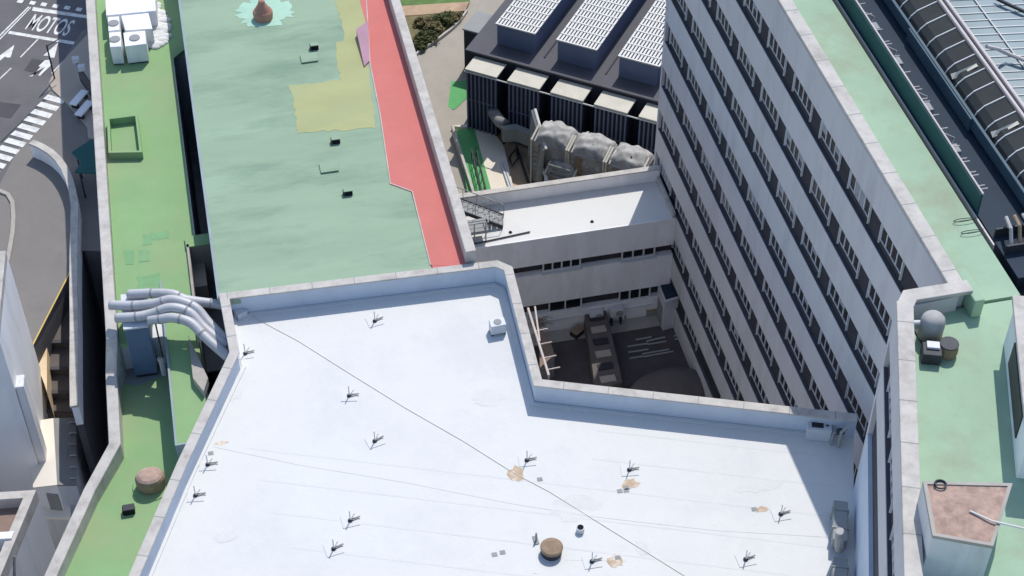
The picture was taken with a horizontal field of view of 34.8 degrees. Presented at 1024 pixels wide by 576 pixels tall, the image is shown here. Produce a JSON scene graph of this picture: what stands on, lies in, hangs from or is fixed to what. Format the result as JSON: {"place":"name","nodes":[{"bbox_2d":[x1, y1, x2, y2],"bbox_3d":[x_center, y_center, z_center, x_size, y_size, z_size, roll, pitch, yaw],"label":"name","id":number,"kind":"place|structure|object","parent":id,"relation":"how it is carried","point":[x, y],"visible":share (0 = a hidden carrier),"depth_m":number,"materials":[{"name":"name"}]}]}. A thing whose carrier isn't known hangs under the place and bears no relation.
{"place":"outdoors","nodes":[
{"label":"outdoors","id":0,"kind":"place"},
{"bbox_2d":[0,251,48,491],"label":"white building","id":1,"kind":"structure","parent":0,"point":[23,414],"depth_m":97.39,"materials":[{"name":"paint"}]},
{"bbox_2d":[39,349,54,417],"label":"sandy bank","id":2,"kind":"structure","parent":0,"point":[44,365],"depth_m":103.97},
{"bbox_2d":[0,0,105,362],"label":"street","id":3,"kind":"structure","parent":0,"point":[23,88],"depth_m":123.03,"materials":[{"name":"asphalt"}]},
{"bbox_2d":[0,95,63,168],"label":"zebra crossing","id":4,"kind":"object","parent":3,"relation":"on","point":[29,127],"visible":1,"depth_m":118.54,"materials":[{"name":"paint"}]},
{"bbox_2d":[0,21,70,117],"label":"road patch","id":5,"kind":"object","parent":3,"relation":"on","point":[8,110],"visible":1,"depth_m":120.63,"materials":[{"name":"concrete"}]},
{"bbox_2d":[0,0,86,78],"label":"road marking","id":6,"kind":"object","parent":3,"relation":"on","point":[43,64],"visible":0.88,"depth_m":126.72,"materials":[{"name":"paint"}]},
{"bbox_2d":[25,14,74,35],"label":"road lettering","id":7,"kind":"object","parent":3,"relation":"on","point":[33,21],"visible":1,"depth_m":127.97,"materials":[{"name":"paint"}]},
{"bbox_2d":[49,34,93,139],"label":"pavement","id":8,"kind":"structure","parent":0,"point":[66,85],"depth_m":122.44,"materials":[{"name":"concrete"}]},
{"bbox_2d":[72,56,90,95],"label":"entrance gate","id":9,"kind":"structure","parent":8,"relation":"on","point":[80,67],"depth_m":120.44,"materials":[{"name":"metal"}]},
{"bbox_2d":[400,0,469,5],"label":"lawn","id":10,"kind":"structure","parent":0,"point":[411,2],"depth_m":150.79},
{"bbox_2d":[402,2,468,15],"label":"garden path","id":11,"kind":"structure","parent":0,"point":[413,10],"depth_m":149.96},
{"bbox_2d":[415,0,480,165],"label":"service road","id":12,"kind":"structure","parent":0,"point":[442,63],"depth_m":143.77,"materials":[{"name":"concrete"}]},
{"bbox_2d":[451,0,504,193],"bbox_3d":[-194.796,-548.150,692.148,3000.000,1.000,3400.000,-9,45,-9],"label":"ground","id":13,"kind":"structure","parent":0,"point":[459,112],"depth_m":138.61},
{"bbox_2d":[0,490,55,575],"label":"parapet building","id":14,"kind":"structure","parent":13,"relation":"on","point":[27,547],"depth_m":91.49,"materials":[{"name":"white concrete"}]},
{"bbox_2d":[0,29,100,341],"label":"forecourt","id":15,"kind":"structure","parent":13,"relation":"on","point":[36,189],"depth_m":111.78,"materials":[{"name":"concrete"}]},
{"bbox_2d":[0,189,15,262],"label":"kerb","id":16,"kind":"structure","parent":15,"relation":"on","point":[13,222],"depth_m":110.92,"materials":[{"name":"concrete"}]},
{"bbox_2d":[72,140,95,197],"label":"entrance canopy","id":17,"kind":"object","parent":15,"relation":"on","point":[84,154],"visible":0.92,"depth_m":112.37,"materials":[{"name":"teal fabric"}]},
{"bbox_2d":[46,307,73,418],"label":"steps","id":18,"kind":"structure","parent":13,"relation":"on","point":[60,355],"depth_m":105.36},
{"bbox_2d":[45,340,72,412],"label":"step nosing","id":19,"kind":"object","parent":18,"relation":"on","point":[59,368],"visible":0.19,"depth_m":104.95,"materials":[{"name":"concrete"}]},
{"bbox_2d":[105,342,108,447],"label":"lane","id":20,"kind":"structure","parent":13,"relation":"on","point":[107,440],"depth_m":111.10,"materials":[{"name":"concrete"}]},
{"bbox_2d":[42,506,71,549],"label":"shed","id":21,"kind":"structure","parent":20,"relation":"on","point":[57,521],"depth_m":99.47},
{"bbox_2d":[32,418,90,514],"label":"gabled hut","id":22,"kind":"object","parent":20,"relation":"on","point":[61,475],"visible":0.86,"depth_m":99.74,"materials":[{"name":"paint"}]},
{"bbox_2d":[29,140,105,474],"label":"curved wall","id":23,"kind":"structure","parent":20,"relation":"on","point":[87,373],"depth_m":106.21,"materials":[{"name":"concrete"}]},
{"bbox_2d":[45,0,475,575],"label":"long office block","id":24,"kind":"structure","parent":13,"relation":"on","point":[217,124],"depth_m":97.06,"materials":[{"name":"paint"}]},
{"bbox_2d":[109,32,123,64],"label":"rooftop unit","id":25,"kind":"object","parent":24,"relation":"on","point":[116,47],"visible":1,"depth_m":108.47,"materials":[{"name":"metal"}]},
{"bbox_2d":[105,0,157,29],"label":"rooftop unit","id":26,"kind":"object","parent":24,"relation":"on","point":[115,8],"visible":0.74,"depth_m":111.45,"materials":[{"name":"metal"}]},
{"bbox_2d":[123,31,148,63],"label":"rooftop unit","id":27,"kind":"object","parent":24,"relation":"on","point":[136,47],"visible":1,"depth_m":108.57,"materials":[{"name":"metal"}]},
{"bbox_2d":[121,13,154,42],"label":"rooftop unit","id":28,"kind":"object","parent":24,"relation":"on","point":[136,22],"visible":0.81,"depth_m":110.26,"materials":[{"name":"metal"}]},
{"bbox_2d":[121,294,167,385],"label":"air handler","id":29,"kind":"object","parent":24,"relation":"on","point":[143,355],"visible":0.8,"depth_m":90.52,"materials":[{"name":"metal"}]},
{"bbox_2d":[108,295,226,339],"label":"duct","id":30,"kind":"object","parent":29,"relation":"on","point":[132,305],"visible":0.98,"depth_m":89.26,"materials":[{"name":"metal"}]},
{"bbox_2d":[114,303,227,348],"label":"duct","id":31,"kind":"object","parent":29,"relation":"on","point":[157,310],"visible":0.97,"depth_m":88.81,"materials":[{"name":"metal"}]},
{"bbox_2d":[126,288,220,309],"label":"duct","id":32,"kind":"object","parent":29,"relation":"on","point":[151,293],"visible":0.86,"depth_m":89.82,"materials":[{"name":"metal"}]},
{"bbox_2d":[147,313,228,360],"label":"duct","id":33,"kind":"object","parent":29,"relation":"on","point":[206,337],"visible":0.98,"depth_m":88.37,"materials":[{"name":"metal"}]},
{"bbox_2d":[132,467,169,501],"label":"brown tank","id":34,"kind":"object","parent":24,"relation":"on","point":[150,484],"visible":0.95,"depth_m":85.51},
{"bbox_2d":[147,2,172,49],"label":"foam mound","id":35,"kind":"object","parent":24,"relation":"on","point":[162,35],"visible":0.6,"depth_m":111.55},
{"bbox_2d":[253,0,272,22],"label":"roof cowl","id":36,"kind":"object","parent":24,"relation":"on","point":[262,11],"visible":1,"depth_m":106.93,"materials":[{"name":"metal"}]},
{"bbox_2d":[405,12,462,49],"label":"garden bed","id":37,"kind":"object","parent":13,"relation":"on","point":[412,29],"visible":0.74,"depth_m":147.98,"materials":[{"name":"plant"}]},
{"bbox_2d":[412,29,440,42],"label":"shrub","id":38,"kind":"object","parent":37,"relation":"on","point":[428,35],"visible":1,"depth_m":146.29,"materials":[{"name":"green plant"}]},
{"bbox_2d":[448,81,466,109],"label":"green apron","id":39,"kind":"object","parent":13,"relation":"on","point":[458,95],"visible":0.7,"depth_m":141.05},
{"bbox_2d":[452,126,474,191],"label":"wall","id":40,"kind":"structure","parent":13,"relation":"on","point":[459,151],"depth_m":133.85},
{"bbox_2d":[457,128,490,192],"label":"green walkway","id":41,"kind":"structure","parent":13,"relation":"on","point":[468,140],"depth_m":134.19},
{"bbox_2d":[462,11,491,67],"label":"grey annex","id":42,"kind":"object","parent":13,"relation":"on","point":[475,24],"visible":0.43,"depth_m":141.68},
{"bbox_2d":[128,260,856,575],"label":"white roof block","id":43,"kind":"structure","parent":13,"relation":"on","point":[281,431],"depth_m":81.90,"materials":[{"name":"paint"}]},
{"bbox_2d":[187,485,205,501],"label":"roof anchor","id":44,"kind":"object","parent":43,"relation":"on","point":[195,495],"visible":1,"depth_m":80.23,"materials":[{"name":"concrete"}]},
{"bbox_2d":[323,539,343,557],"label":"roof anchor","id":45,"kind":"object","parent":43,"relation":"on","point":[333,548],"visible":1,"depth_m":77.90,"materials":[{"name":"metal"}]},
{"bbox_2d":[340,510,359,528],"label":"roof anchor","id":46,"kind":"object","parent":43,"relation":"on","point":[350,520],"visible":1,"depth_m":79.11,"materials":[{"name":"concrete"}]},
{"bbox_2d":[252,316,684,575],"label":"cable","id":47,"kind":"object","parent":43,"relation":"on","point":[476,449],"visible":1,"depth_m":82.27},
{"bbox_2d":[489,317,505,335],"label":"condenser unit","id":48,"kind":"object","parent":43,"relation":"on","point":[497,325],"visible":1,"depth_m":87.93,"materials":[{"name":"metal"}]},
{"bbox_2d":[540,538,562,560],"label":"drum vent","id":49,"kind":"object","parent":43,"relation":"on","point":[551,549],"visible":1,"depth_m":77.44,"materials":[{"name":"metal"}]},
{"bbox_2d":[581,551,601,569],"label":"roof anchor","id":50,"kind":"object","parent":43,"relation":"on","point":[591,561],"visible":1,"depth_m":77.37,"materials":[{"name":"metal"}]},
{"bbox_2d":[734,549,756,567],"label":"roof anchor","id":51,"kind":"object","parent":43,"relation":"on","point":[746,558],"visible":1,"depth_m":77.46,"materials":[{"name":"metal"}]},
{"bbox_2d":[770,504,790,521],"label":"roof anchor","id":52,"kind":"object","parent":43,"relation":"on","point":[781,513],"visible":1,"depth_m":79.41,"materials":[{"name":"metal"}]},
{"bbox_2d":[805,422,831,441],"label":"vent cabinet","id":53,"kind":"object","parent":43,"relation":"on","point":[816,431],"visible":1,"depth_m":82.54,"materials":[{"name":"metal"}]},
{"bbox_2d":[829,557,848,575],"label":"service duct","id":54,"kind":"object","parent":43,"relation":"on","point":[839,566],"visible":1,"depth_m":76.12,"materials":[{"name":"metal"}]},
{"bbox_2d":[830,500,848,552],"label":"service duct","id":55,"kind":"object","parent":43,"relation":"on","point":[839,525],"visible":1,"depth_m":77.93,"materials":[{"name":"metal"}]},
{"bbox_2d":[497,134,529,185],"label":"earth yard","id":56,"kind":"structure","parent":13,"relation":"on","point":[517,174],"depth_m":134.52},
{"bbox_2d":[488,108,529,145],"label":"bent duct","id":57,"kind":"object","parent":56,"relation":"on","point":[515,133],"visible":0.86,"depth_m":133.43,"materials":[{"name":"metal"}]},
{"bbox_2d":[527,108,547,182],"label":"plant screen","id":58,"kind":"object","parent":56,"relation":"on","point":[534,120],"visible":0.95,"depth_m":130.00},
{"bbox_2d":[530,120,580,182],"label":"cooling tower","id":59,"kind":"structure","parent":13,"relation":"on","point":[556,137],"depth_m":128.78,"materials":[{"name":"metal"}]},
{"bbox_2d":[544,160,577,180],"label":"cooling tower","id":60,"kind":"structure","parent":13,"relation":"on","point":[555,170],"depth_m":128.77,"materials":[{"name":"metal"}]},
{"bbox_2d":[464,0,665,154],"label":"black hall","id":61,"kind":"structure","parent":13,"relation":"on","point":[585,66],"depth_m":132.64,"materials":[{"name":"metal"}]},
{"bbox_2d":[459,165,675,333],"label":"white wing","id":62,"kind":"structure","parent":13,"relation":"on","point":[568,261],"depth_m":116.48,"materials":[{"name":"concrete"}]},
{"bbox_2d":[457,187,503,242],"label":"steel stair","id":63,"kind":"object","parent":62,"relation":"on","point":[478,224],"visible":0.55,"depth_m":114.08,"materials":[{"name":"metal"}]},
{"bbox_2d":[541,259,582,275],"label":"window","id":64,"kind":"structure","parent":62,"relation":"in","point":[560,267],"depth_m":116.34,"materials":[{"name":"black glass"}]},
{"bbox_2d":[548,298,583,320],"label":"window","id":65,"kind":"structure","parent":62,"relation":"in","point":[565,304],"depth_m":119.25,"materials":[{"name":"black glass"}]},
{"bbox_2d":[618,287,651,308],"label":"window","id":66,"kind":"structure","parent":62,"relation":"in","point":[642,292],"depth_m":120.07,"materials":[{"name":"black glass"}]},
{"bbox_2d":[620,247,656,263],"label":"window","id":67,"kind":"structure","parent":62,"relation":"in","point":[632,256],"depth_m":117.26,"materials":[{"name":"black glass"}]},
{"bbox_2d":[567,131,616,176],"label":"cooling tower","id":68,"kind":"structure","parent":13,"relation":"on","point":[588,153],"depth_m":127.71,"materials":[{"name":"metal"}]},
{"bbox_2d":[653,0,1023,575],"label":"office tower","id":69,"kind":"structure","parent":13,"relation":"on","point":[826,253],"depth_m":85.66,"materials":[{"name":"concrete"}]},
{"bbox_2d":[711,54,726,95],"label":"window","id":70,"kind":"structure","parent":69,"relation":"in","point":[714,66],"depth_m":100.71,"materials":[{"name":"grey glass"}]},
{"bbox_2d":[716,3,732,45],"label":"window","id":71,"kind":"structure","parent":69,"relation":"in","point":[720,15],"depth_m":98.07,"materials":[{"name":"grey glass"}]},
{"bbox_2d":[731,94,748,137],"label":"window","id":72,"kind":"structure","parent":69,"relation":"in","point":[735,105],"depth_m":97.78,"materials":[{"name":"grey glass"}]},
{"bbox_2d":[737,43,755,86],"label":"window","id":73,"kind":"structure","parent":69,"relation":"in","point":[743,57],"depth_m":95.17,"materials":[{"name":"grey glass"}]},
{"bbox_2d":[743,0,762,32],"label":"window","id":74,"kind":"structure","parent":69,"relation":"in","point":[750,4],"depth_m":92.33,"materials":[{"name":"grey glass"}]},
{"bbox_2d":[747,185,764,229],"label":"window","id":75,"kind":"structure","parent":69,"relation":"in","point":[750,196],"depth_m":97.46,"materials":[{"name":"grey glass"}]},
{"bbox_2d":[753,136,771,180],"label":"window","id":76,"kind":"structure","parent":69,"relation":"in","point":[761,155],"depth_m":94.91,"materials":[{"name":"grey glass"}]},
{"bbox_2d":[760,85,778,129],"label":"window","id":77,"kind":"structure","parent":69,"relation":"in","point":[764,96],"depth_m":92.26,"materials":[{"name":"grey glass"}]},
{"bbox_2d":[762,277,780,322],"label":"window","id":78,"kind":"structure","parent":69,"relation":"in","point":[766,288],"depth_m":97.22,"materials":[{"name":"grey glass"}]},
{"bbox_2d":[767,29,786,75],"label":"window","id":79,"kind":"structure","parent":69,"relation":"in","point":[771,42],"depth_m":89.64,"materials":[{"name":"grey glass"}]},
{"bbox_2d":[769,230,787,276],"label":"window","id":80,"kind":"structure","parent":69,"relation":"in","point":[772,241],"depth_m":94.61,"materials":[{"name":"grey glass"}]},
{"bbox_2d":[776,180,795,227],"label":"window","id":81,"kind":"structure","parent":69,"relation":"in","point":[783,197],"depth_m":91.99,"materials":[{"name":"grey glass"}]},
{"bbox_2d":[784,128,804,176],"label":"window","id":82,"kind":"structure","parent":69,"relation":"in","point":[788,140],"depth_m":89.36,"materials":[{"name":"grey glass"}]},
{"bbox_2d":[785,325,804,371],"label":"window","id":83,"kind":"structure","parent":69,"relation":"in","point":[789,336],"depth_m":94.36,"materials":[{"name":"grey glass"}]},
{"bbox_2d":[792,73,813,121],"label":"window","id":84,"kind":"structure","parent":69,"relation":"in","point":[797,86],"depth_m":86.76,"materials":[{"name":"grey glass"}]},
{"bbox_2d":[793,278,812,325],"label":"window","id":85,"kind":"structure","parent":69,"relation":"in","point":[796,289],"depth_m":91.72,"materials":[{"name":"grey glass"}]},
{"bbox_2d":[801,228,821,277],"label":"window","id":86,"kind":"structure","parent":69,"relation":"in","point":[805,240],"depth_m":89.08,"materials":[{"name":"grey glass"}]},
{"bbox_2d":[809,176,831,225],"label":"window","id":87,"kind":"structure","parent":69,"relation":"in","point":[814,188],"depth_m":86.46,"materials":[{"name":"grey glass"}]},
{"bbox_2d":[818,328,839,379],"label":"window","id":88,"kind":"structure","parent":69,"relation":"in","point":[822,339],"depth_m":88.83,"materials":[{"name":"grey glass"}]},
{"bbox_2d":[818,120,841,170],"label":"window","id":89,"kind":"structure","parent":69,"relation":"in","point":[824,133],"depth_m":83.86,"materials":[{"name":"grey glass"}]},
{"bbox_2d":[827,279,849,330],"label":"window","id":90,"kind":"structure","parent":69,"relation":"in","point":[832,291],"depth_m":86.19,"materials":[{"name":"grey glass"}]},
{"bbox_2d":[837,227,860,278],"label":"window","id":91,"kind":"structure","parent":69,"relation":"in","point":[844,242],"depth_m":83.57,"materials":[{"name":"grey glass"}]},
{"bbox_2d":[845,384,867,435],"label":"window","id":92,"kind":"structure","parent":69,"relation":"in","point":[860,416],"depth_m":85.89,"materials":[{"name":"grey glass"}]},
{"bbox_2d":[847,170,871,223],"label":"window","id":93,"kind":"structure","parent":69,"relation":"in","point":[853,183],"depth_m":80.92,"materials":[{"name":"grey glass"}]},
{"bbox_2d":[855,333,879,386],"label":"window","id":94,"kind":"structure","parent":69,"relation":"in","point":[860,344],"depth_m":83.27,"materials":[{"name":"grey glass"}]},
{"bbox_2d":[866,280,891,335],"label":"window","id":95,"kind":"structure","parent":69,"relation":"in","point":[871,292],"depth_m":80.67,"materials":[{"name":"grey glass"}]},
{"bbox_2d":[877,223,904,279],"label":"window","id":96,"kind":"structure","parent":69,"relation":"in","point":[883,236],"depth_m":78.03,"materials":[{"name":"grey glass"}]},
{"bbox_2d":[832,0,1023,289],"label":"plant deck","id":97,"kind":"structure","parent":69,"relation":"on","point":[951,71],"depth_m":82.65,"materials":[{"name":"blue metal"}]},
{"bbox_2d":[994,213,1023,253],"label":"pipes","id":98,"kind":"object","parent":97,"relation":"on","point":[1010,230],"visible":1,"depth_m":75.63,"materials":[{"name":"metal"}]},
{"bbox_2d":[914,310,945,344],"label":"silver tank","id":99,"kind":"object","parent":69,"relation":"on","point":[931,323],"visible":0.88,"depth_m":70.34,"materials":[{"name":"metal"}]},
{"bbox_2d":[920,341,941,364],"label":"fan unit","id":100,"kind":"object","parent":69,"relation":"on","point":[930,352],"visible":1,"depth_m":69.79,"materials":[{"name":"metal"}]},
{"bbox_2d":[940,336,958,360],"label":"rusty drum","id":101,"kind":"object","parent":69,"relation":"on","point":[949,345],"visible":0.96,"depth_m":69.96,"materials":[{"name":"metal"}]},
{"bbox_2d":[917,481,1012,575],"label":"stair bulkhead","id":102,"kind":"object","parent":69,"relation":"on","point":[958,538],"visible":0.95,"depth_m":61.24,"materials":[{"name":"concrete"}]},
{"bbox_2d":[1004,295,1023,478],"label":"lift housing","id":103,"kind":"object","parent":69,"relation":"on","point":[1014,348],"visible":1,"depth_m":67.22,"materials":[{"name":"paint"}]},
{"bbox_2d":[451,124,512,188],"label":"cream terrace","id":104,"kind":"structure","parent":0,"point":[492,150],"depth_m":134.34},
{"bbox_2d":[539,327,554,379],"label":"garden shed","id":105,"kind":"structure","parent":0,"point":[547,349],"depth_m":116.08,"materials":[{"name":"tile"}]},
{"bbox_2d":[530,316,659,345],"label":"courtyard path","id":106,"kind":"structure","parent":0,"point":[629,324],"depth_m":120.56,"materials":[{"name":"concrete"}]},
{"bbox_2d":[533,326,689,387],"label":"courtyard floor","id":107,"kind":"structure","parent":0,"point":[571,361],"depth_m":118.62,"materials":[{"name":"asphalt"}]},
{"bbox_2d":[527,306,559,379],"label":"scaffold","id":108,"kind":"object","parent":107,"relation":"on","point":[538,339],"visible":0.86,"depth_m":111.71,"materials":[{"name":"metal"}]},
{"bbox_2d":[584,311,622,387],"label":"service trench","id":109,"kind":"object","parent":107,"relation":"on","point":[604,365],"visible":0.85,"depth_m":117.10,"materials":[{"name":"concrete"}]},
{"bbox_2d":[626,367,704,396],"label":"vaulted rooflight","id":110,"kind":"object","parent":107,"relation":"on","point":[680,380],"visible":0.54,"depth_m":115.07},
{"bbox_2d":[656,281,678,330],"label":"white booth","id":111,"kind":"object","parent":107,"relation":"on","point":[667,301],"visible":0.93,"depth_m":119.45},
{"bbox_2d":[604,142,653,172],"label":"cooling tower","id":112,"kind":"structure","parent":0,"point":[624,156],"depth_m":126.62,"materials":[{"name":"metal"}]},
{"bbox_2d":[949,0,1023,102],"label":"glass roof","id":113,"kind":"structure","parent":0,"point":[994,23],"depth_m":88.44,"materials":[{"name":"glass"}]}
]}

